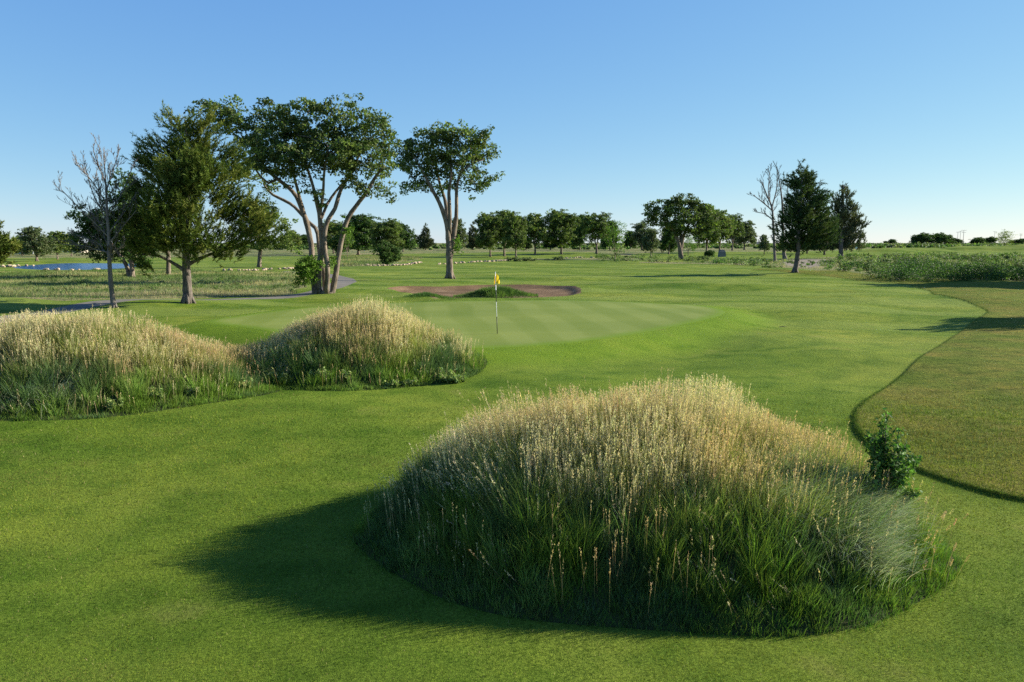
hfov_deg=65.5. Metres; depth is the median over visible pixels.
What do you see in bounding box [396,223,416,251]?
elm tree
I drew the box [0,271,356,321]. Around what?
cart path
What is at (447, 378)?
weed plant
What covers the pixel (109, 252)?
bare tree
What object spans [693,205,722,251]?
elm tree
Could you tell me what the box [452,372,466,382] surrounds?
weed plant
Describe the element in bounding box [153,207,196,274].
elm tree
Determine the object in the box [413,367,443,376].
weed plant
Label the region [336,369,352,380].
weed plant
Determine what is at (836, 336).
fairway
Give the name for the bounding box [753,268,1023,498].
rough grass
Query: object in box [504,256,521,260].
shrub
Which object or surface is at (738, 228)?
elm tree
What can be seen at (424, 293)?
bunker edge grass
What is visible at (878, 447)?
leafy shrub
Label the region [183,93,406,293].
elm tree
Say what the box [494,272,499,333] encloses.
golf flag
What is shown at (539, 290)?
bunker
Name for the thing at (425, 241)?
pine tree
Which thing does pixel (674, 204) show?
elm tree
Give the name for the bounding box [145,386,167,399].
weed plant
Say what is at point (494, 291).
island grass
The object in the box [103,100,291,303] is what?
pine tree
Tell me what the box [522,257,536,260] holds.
shrub
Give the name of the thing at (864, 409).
turf grass
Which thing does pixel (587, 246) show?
brush
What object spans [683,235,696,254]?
elm tree
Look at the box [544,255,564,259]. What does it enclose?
shrub
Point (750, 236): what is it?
elm tree
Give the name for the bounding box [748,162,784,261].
bare tree
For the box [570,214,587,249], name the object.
tree
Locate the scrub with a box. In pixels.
[24,250,1023,292]
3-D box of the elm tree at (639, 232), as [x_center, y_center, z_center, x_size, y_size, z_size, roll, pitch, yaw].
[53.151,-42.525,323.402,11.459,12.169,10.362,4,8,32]
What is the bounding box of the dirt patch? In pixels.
[781,259,829,267]
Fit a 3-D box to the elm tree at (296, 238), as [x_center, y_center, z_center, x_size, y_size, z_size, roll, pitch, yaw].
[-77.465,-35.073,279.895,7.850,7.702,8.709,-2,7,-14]
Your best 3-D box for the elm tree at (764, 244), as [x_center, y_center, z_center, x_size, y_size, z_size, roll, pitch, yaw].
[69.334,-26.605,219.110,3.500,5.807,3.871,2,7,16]
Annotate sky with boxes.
[0,0,1023,242]
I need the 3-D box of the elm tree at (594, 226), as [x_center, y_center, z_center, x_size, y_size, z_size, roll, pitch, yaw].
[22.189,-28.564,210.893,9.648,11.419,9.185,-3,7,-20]
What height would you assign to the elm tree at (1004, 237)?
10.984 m
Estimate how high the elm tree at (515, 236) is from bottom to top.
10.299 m
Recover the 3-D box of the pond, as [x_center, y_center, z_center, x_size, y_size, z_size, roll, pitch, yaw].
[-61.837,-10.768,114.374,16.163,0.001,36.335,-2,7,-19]
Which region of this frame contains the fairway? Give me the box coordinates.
[0,244,1023,681]
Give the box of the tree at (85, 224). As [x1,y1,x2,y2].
[59,167,158,276]
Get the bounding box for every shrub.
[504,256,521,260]
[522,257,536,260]
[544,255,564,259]
[856,407,922,508]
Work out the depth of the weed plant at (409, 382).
17.86 m
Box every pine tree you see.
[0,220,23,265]
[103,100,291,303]
[417,223,434,249]
[465,221,478,249]
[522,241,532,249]
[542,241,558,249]
[767,158,842,272]
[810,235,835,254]
[820,181,871,258]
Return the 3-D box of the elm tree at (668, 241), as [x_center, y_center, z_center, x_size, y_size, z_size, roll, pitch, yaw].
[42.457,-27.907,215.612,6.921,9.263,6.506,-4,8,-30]
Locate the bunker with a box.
[388,284,580,297]
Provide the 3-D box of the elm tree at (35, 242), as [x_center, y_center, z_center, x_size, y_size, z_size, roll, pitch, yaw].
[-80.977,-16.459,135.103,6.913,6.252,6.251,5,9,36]
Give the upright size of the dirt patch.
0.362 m
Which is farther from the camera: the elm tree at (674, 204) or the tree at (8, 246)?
the elm tree at (674, 204)
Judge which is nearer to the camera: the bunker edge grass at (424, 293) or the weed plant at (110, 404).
the weed plant at (110, 404)
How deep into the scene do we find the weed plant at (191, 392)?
16.07 m
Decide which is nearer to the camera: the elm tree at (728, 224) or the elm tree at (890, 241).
the elm tree at (728, 224)
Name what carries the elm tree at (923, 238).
on the ground at (285, 252)
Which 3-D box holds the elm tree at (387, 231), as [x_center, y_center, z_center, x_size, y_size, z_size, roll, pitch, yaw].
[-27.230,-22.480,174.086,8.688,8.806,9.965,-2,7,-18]
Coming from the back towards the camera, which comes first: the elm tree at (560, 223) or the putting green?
the elm tree at (560, 223)
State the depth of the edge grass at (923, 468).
11.14 m
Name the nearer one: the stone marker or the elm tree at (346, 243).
the elm tree at (346, 243)
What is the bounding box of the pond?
[13,263,136,269]
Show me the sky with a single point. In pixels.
(616, 107)
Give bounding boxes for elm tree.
[14,226,57,260]
[14,236,23,255]
[46,230,74,258]
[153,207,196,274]
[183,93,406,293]
[243,201,303,266]
[283,231,302,250]
[294,234,307,248]
[317,219,342,253]
[327,213,380,254]
[340,229,355,257]
[369,218,406,251]
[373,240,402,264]
[386,119,505,278]
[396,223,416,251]
[445,218,468,248]
[474,211,505,256]
[492,209,514,255]
[501,211,527,255]
[523,212,549,254]
[542,208,580,253]
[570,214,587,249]
[578,211,613,253]
[598,221,628,259]
[600,219,618,249]
[622,230,637,248]
[627,222,656,249]
[640,192,729,258]
[641,227,661,255]
[657,226,678,253]
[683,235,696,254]
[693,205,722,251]
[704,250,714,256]
[709,209,735,251]
[725,213,745,250]
[735,220,757,249]
[758,234,769,253]
[886,239,896,243]
[908,232,935,243]
[928,232,956,243]
[953,237,963,243]
[968,237,987,243]
[984,236,998,242]
[996,229,1021,244]
[1008,238,1023,243]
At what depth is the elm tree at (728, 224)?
241.82 m
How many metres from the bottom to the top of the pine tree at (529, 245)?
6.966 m
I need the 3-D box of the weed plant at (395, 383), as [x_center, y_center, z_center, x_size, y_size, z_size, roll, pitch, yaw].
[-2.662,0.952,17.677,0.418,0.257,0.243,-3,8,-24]
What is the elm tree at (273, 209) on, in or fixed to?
on the fairway
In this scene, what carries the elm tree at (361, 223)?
on the ground at (285, 252)
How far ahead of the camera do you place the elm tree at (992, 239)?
1349.19 m
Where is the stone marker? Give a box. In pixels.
[718,250,725,256]
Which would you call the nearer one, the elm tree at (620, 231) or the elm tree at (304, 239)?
the elm tree at (620, 231)
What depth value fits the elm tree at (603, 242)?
323.85 m
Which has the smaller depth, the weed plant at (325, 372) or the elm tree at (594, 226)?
the weed plant at (325, 372)
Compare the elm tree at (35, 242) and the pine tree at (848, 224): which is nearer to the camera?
the elm tree at (35, 242)
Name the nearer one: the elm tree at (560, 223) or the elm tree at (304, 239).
the elm tree at (560, 223)
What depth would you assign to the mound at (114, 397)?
15.52 m
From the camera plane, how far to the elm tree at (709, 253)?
175.63 m
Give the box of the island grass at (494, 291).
[453,284,537,297]
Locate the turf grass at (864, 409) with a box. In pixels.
[0,373,1023,681]
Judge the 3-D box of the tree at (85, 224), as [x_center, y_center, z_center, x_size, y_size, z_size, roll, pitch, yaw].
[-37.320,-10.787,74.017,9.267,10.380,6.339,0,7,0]
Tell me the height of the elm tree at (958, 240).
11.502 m
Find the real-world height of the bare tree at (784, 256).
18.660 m
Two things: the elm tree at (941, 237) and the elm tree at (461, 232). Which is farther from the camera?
the elm tree at (941, 237)
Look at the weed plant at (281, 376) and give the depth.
17.80 m
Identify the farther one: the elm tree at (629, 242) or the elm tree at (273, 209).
the elm tree at (629, 242)
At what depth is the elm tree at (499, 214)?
180.94 m
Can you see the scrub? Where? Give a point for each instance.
(904, 265)
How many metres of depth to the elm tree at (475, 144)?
68.52 m
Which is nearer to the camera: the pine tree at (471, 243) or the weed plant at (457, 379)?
the weed plant at (457, 379)
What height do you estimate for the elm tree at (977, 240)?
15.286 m
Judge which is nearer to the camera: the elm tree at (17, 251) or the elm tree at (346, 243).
the elm tree at (346, 243)
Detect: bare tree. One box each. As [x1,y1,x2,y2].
[53,133,142,307]
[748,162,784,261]
[771,171,789,258]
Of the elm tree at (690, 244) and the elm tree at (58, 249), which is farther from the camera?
the elm tree at (690, 244)
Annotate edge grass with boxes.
[404,291,453,298]
[847,288,1023,501]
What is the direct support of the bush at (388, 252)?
on the fairway
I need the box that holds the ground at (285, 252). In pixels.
[0,243,1022,300]
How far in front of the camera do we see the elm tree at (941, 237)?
800.45 m
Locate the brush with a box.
[81,242,1023,249]
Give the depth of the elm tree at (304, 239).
375.04 m
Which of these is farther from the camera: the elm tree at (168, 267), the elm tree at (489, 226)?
the elm tree at (489, 226)
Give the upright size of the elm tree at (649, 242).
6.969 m
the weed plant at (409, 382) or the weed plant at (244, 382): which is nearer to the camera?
the weed plant at (244, 382)
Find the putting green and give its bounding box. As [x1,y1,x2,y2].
[209,300,724,347]
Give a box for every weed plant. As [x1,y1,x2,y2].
[105,397,123,410]
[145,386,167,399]
[186,386,199,395]
[229,377,253,389]
[264,367,292,382]
[309,366,331,379]
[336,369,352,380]
[385,379,399,387]
[401,377,418,385]
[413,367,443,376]
[436,367,457,382]
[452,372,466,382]
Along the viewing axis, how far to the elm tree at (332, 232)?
227.74 m
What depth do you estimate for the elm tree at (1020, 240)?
1327.67 m

